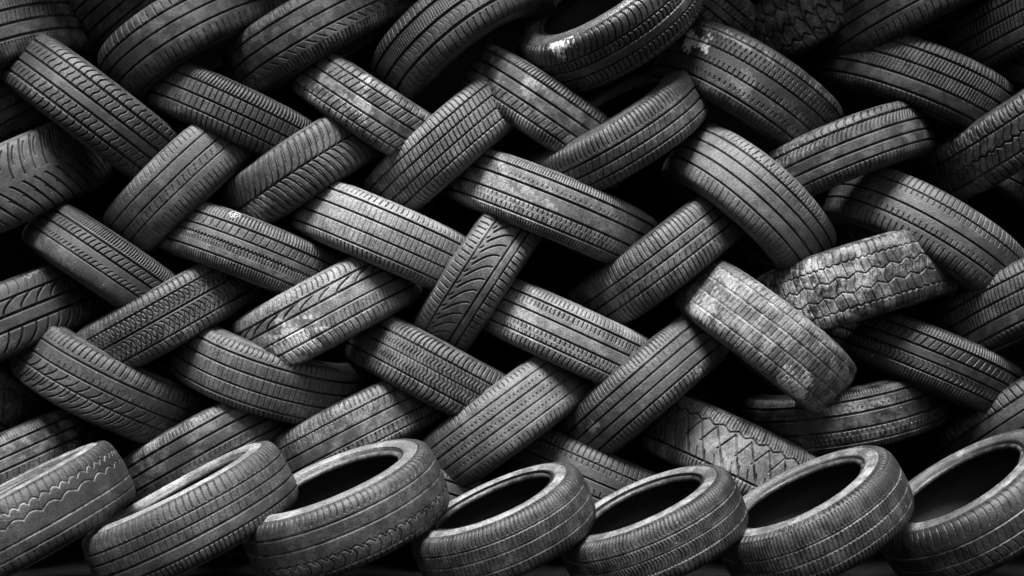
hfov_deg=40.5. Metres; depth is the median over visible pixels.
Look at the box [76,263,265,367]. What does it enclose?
tyre
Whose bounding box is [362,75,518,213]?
tyre
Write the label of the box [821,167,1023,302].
tyre
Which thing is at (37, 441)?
tyre
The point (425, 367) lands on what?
tyre
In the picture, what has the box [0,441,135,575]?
tyre
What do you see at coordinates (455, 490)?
tyre
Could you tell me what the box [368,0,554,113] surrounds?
tyre
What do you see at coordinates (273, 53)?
tyre
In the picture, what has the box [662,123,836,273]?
tyre
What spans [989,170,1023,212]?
tyre
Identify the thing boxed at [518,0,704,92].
tyre
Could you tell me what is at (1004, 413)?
tyre
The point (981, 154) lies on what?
tyre
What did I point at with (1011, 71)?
tyre
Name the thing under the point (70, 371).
tyre
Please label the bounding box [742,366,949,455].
tyre
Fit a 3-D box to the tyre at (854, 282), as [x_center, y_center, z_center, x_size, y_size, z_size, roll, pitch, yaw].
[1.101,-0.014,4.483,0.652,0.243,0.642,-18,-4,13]
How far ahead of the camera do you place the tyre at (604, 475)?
4.28 m
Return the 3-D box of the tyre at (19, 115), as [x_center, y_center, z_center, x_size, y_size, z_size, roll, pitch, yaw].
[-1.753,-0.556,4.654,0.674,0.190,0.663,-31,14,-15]
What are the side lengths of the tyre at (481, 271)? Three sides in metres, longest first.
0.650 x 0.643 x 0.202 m
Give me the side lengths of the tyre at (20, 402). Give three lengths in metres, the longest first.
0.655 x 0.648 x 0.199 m
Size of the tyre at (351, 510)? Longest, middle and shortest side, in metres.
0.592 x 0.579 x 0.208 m
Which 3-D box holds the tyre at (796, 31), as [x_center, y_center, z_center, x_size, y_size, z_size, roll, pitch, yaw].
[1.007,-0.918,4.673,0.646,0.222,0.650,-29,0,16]
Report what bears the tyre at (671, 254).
on the tyre at (561, 332)
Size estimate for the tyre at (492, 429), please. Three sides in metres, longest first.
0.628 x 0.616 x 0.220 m
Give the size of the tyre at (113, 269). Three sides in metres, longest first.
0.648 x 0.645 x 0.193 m
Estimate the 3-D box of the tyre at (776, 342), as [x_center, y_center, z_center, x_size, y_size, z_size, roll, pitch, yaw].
[0.801,0.151,4.406,0.607,0.221,0.598,39,2,9]
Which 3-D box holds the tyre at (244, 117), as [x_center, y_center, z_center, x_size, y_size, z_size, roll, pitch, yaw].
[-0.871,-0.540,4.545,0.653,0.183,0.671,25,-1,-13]
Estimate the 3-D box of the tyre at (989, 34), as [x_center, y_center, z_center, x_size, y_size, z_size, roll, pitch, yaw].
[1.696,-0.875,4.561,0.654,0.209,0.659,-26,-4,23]
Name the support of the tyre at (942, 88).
on the tyre at (818, 164)
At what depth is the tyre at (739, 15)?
4.40 m
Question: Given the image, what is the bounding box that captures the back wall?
[0,0,1023,538]
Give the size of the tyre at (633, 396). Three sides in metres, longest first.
0.623 x 0.623 x 0.202 m
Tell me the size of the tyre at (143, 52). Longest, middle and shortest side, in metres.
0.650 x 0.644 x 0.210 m
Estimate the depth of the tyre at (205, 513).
3.69 m
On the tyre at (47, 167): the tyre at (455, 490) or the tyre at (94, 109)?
the tyre at (94, 109)
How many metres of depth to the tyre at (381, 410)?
4.25 m
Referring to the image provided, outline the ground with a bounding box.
[12,539,1023,575]
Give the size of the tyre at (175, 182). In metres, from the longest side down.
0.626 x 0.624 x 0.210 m
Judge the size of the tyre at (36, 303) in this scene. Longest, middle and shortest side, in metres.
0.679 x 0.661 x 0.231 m
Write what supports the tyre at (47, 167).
on the tyre at (113, 269)
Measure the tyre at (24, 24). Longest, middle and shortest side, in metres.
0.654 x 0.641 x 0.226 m
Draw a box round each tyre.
[0,0,93,78]
[0,79,51,142]
[0,121,112,233]
[0,263,110,363]
[0,367,52,432]
[0,408,99,484]
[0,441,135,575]
[1,33,179,179]
[9,325,213,443]
[22,203,175,309]
[69,0,155,58]
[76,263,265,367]
[81,441,297,575]
[97,0,288,107]
[103,124,258,256]
[123,402,294,503]
[145,62,313,156]
[159,201,343,296]
[170,310,370,424]
[217,115,384,224]
[221,0,412,99]
[231,256,423,365]
[242,439,448,575]
[272,380,448,473]
[291,52,447,186]
[291,181,465,292]
[345,315,505,416]
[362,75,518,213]
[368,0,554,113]
[410,462,595,575]
[412,212,542,352]
[421,355,596,487]
[442,470,488,501]
[447,148,657,265]
[459,43,624,189]
[482,278,648,383]
[500,428,657,502]
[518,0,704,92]
[518,70,709,190]
[557,314,729,455]
[561,464,748,575]
[567,194,745,325]
[641,395,817,495]
[650,19,843,152]
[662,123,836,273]
[674,258,856,413]
[696,0,755,35]
[720,445,913,575]
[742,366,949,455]
[750,0,844,63]
[756,230,959,331]
[766,101,935,202]
[813,0,985,59]
[813,34,1016,137]
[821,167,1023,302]
[825,311,1023,414]
[881,429,1023,575]
[916,86,1023,201]
[924,257,1023,353]
[927,0,1023,69]
[931,376,1023,461]
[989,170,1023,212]
[993,53,1023,88]
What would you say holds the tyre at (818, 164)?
on the tyre at (964, 245)
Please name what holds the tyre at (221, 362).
on the tyre at (194, 442)
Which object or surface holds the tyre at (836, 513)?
on the ground
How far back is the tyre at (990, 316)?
4.25 m
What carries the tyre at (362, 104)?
on the tyre at (285, 178)
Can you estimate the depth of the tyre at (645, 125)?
4.20 m
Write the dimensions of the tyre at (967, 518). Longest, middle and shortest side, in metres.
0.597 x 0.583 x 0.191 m
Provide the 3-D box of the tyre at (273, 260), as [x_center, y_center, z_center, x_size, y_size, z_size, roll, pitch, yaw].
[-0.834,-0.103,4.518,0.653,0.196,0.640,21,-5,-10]
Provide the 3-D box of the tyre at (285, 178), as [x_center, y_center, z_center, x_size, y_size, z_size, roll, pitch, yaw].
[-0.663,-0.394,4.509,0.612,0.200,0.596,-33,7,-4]
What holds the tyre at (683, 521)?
on the ground
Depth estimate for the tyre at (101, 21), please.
4.39 m
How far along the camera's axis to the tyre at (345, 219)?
4.21 m
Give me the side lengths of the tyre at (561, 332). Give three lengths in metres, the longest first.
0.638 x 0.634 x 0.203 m
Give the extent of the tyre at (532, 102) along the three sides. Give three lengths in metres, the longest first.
0.630 x 0.619 x 0.194 m
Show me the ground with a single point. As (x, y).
(68, 560)
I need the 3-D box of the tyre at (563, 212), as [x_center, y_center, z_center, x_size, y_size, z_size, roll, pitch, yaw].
[0.131,-0.254,4.519,0.696,0.204,0.701,23,1,0]
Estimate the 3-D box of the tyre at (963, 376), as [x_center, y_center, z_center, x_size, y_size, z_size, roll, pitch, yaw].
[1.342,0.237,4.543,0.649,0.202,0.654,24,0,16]
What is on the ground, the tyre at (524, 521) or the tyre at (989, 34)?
the tyre at (524, 521)
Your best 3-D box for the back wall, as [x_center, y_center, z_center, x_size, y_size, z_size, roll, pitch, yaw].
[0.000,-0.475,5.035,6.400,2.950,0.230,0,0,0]
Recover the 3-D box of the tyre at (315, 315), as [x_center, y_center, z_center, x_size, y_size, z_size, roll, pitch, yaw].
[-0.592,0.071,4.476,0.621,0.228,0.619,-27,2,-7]
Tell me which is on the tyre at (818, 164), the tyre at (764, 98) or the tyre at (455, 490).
the tyre at (764, 98)
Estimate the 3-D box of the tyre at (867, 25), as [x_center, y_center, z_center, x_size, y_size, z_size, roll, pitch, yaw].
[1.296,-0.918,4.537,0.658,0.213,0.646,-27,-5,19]
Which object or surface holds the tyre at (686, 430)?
on the tyre at (604, 475)
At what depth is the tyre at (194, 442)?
4.25 m

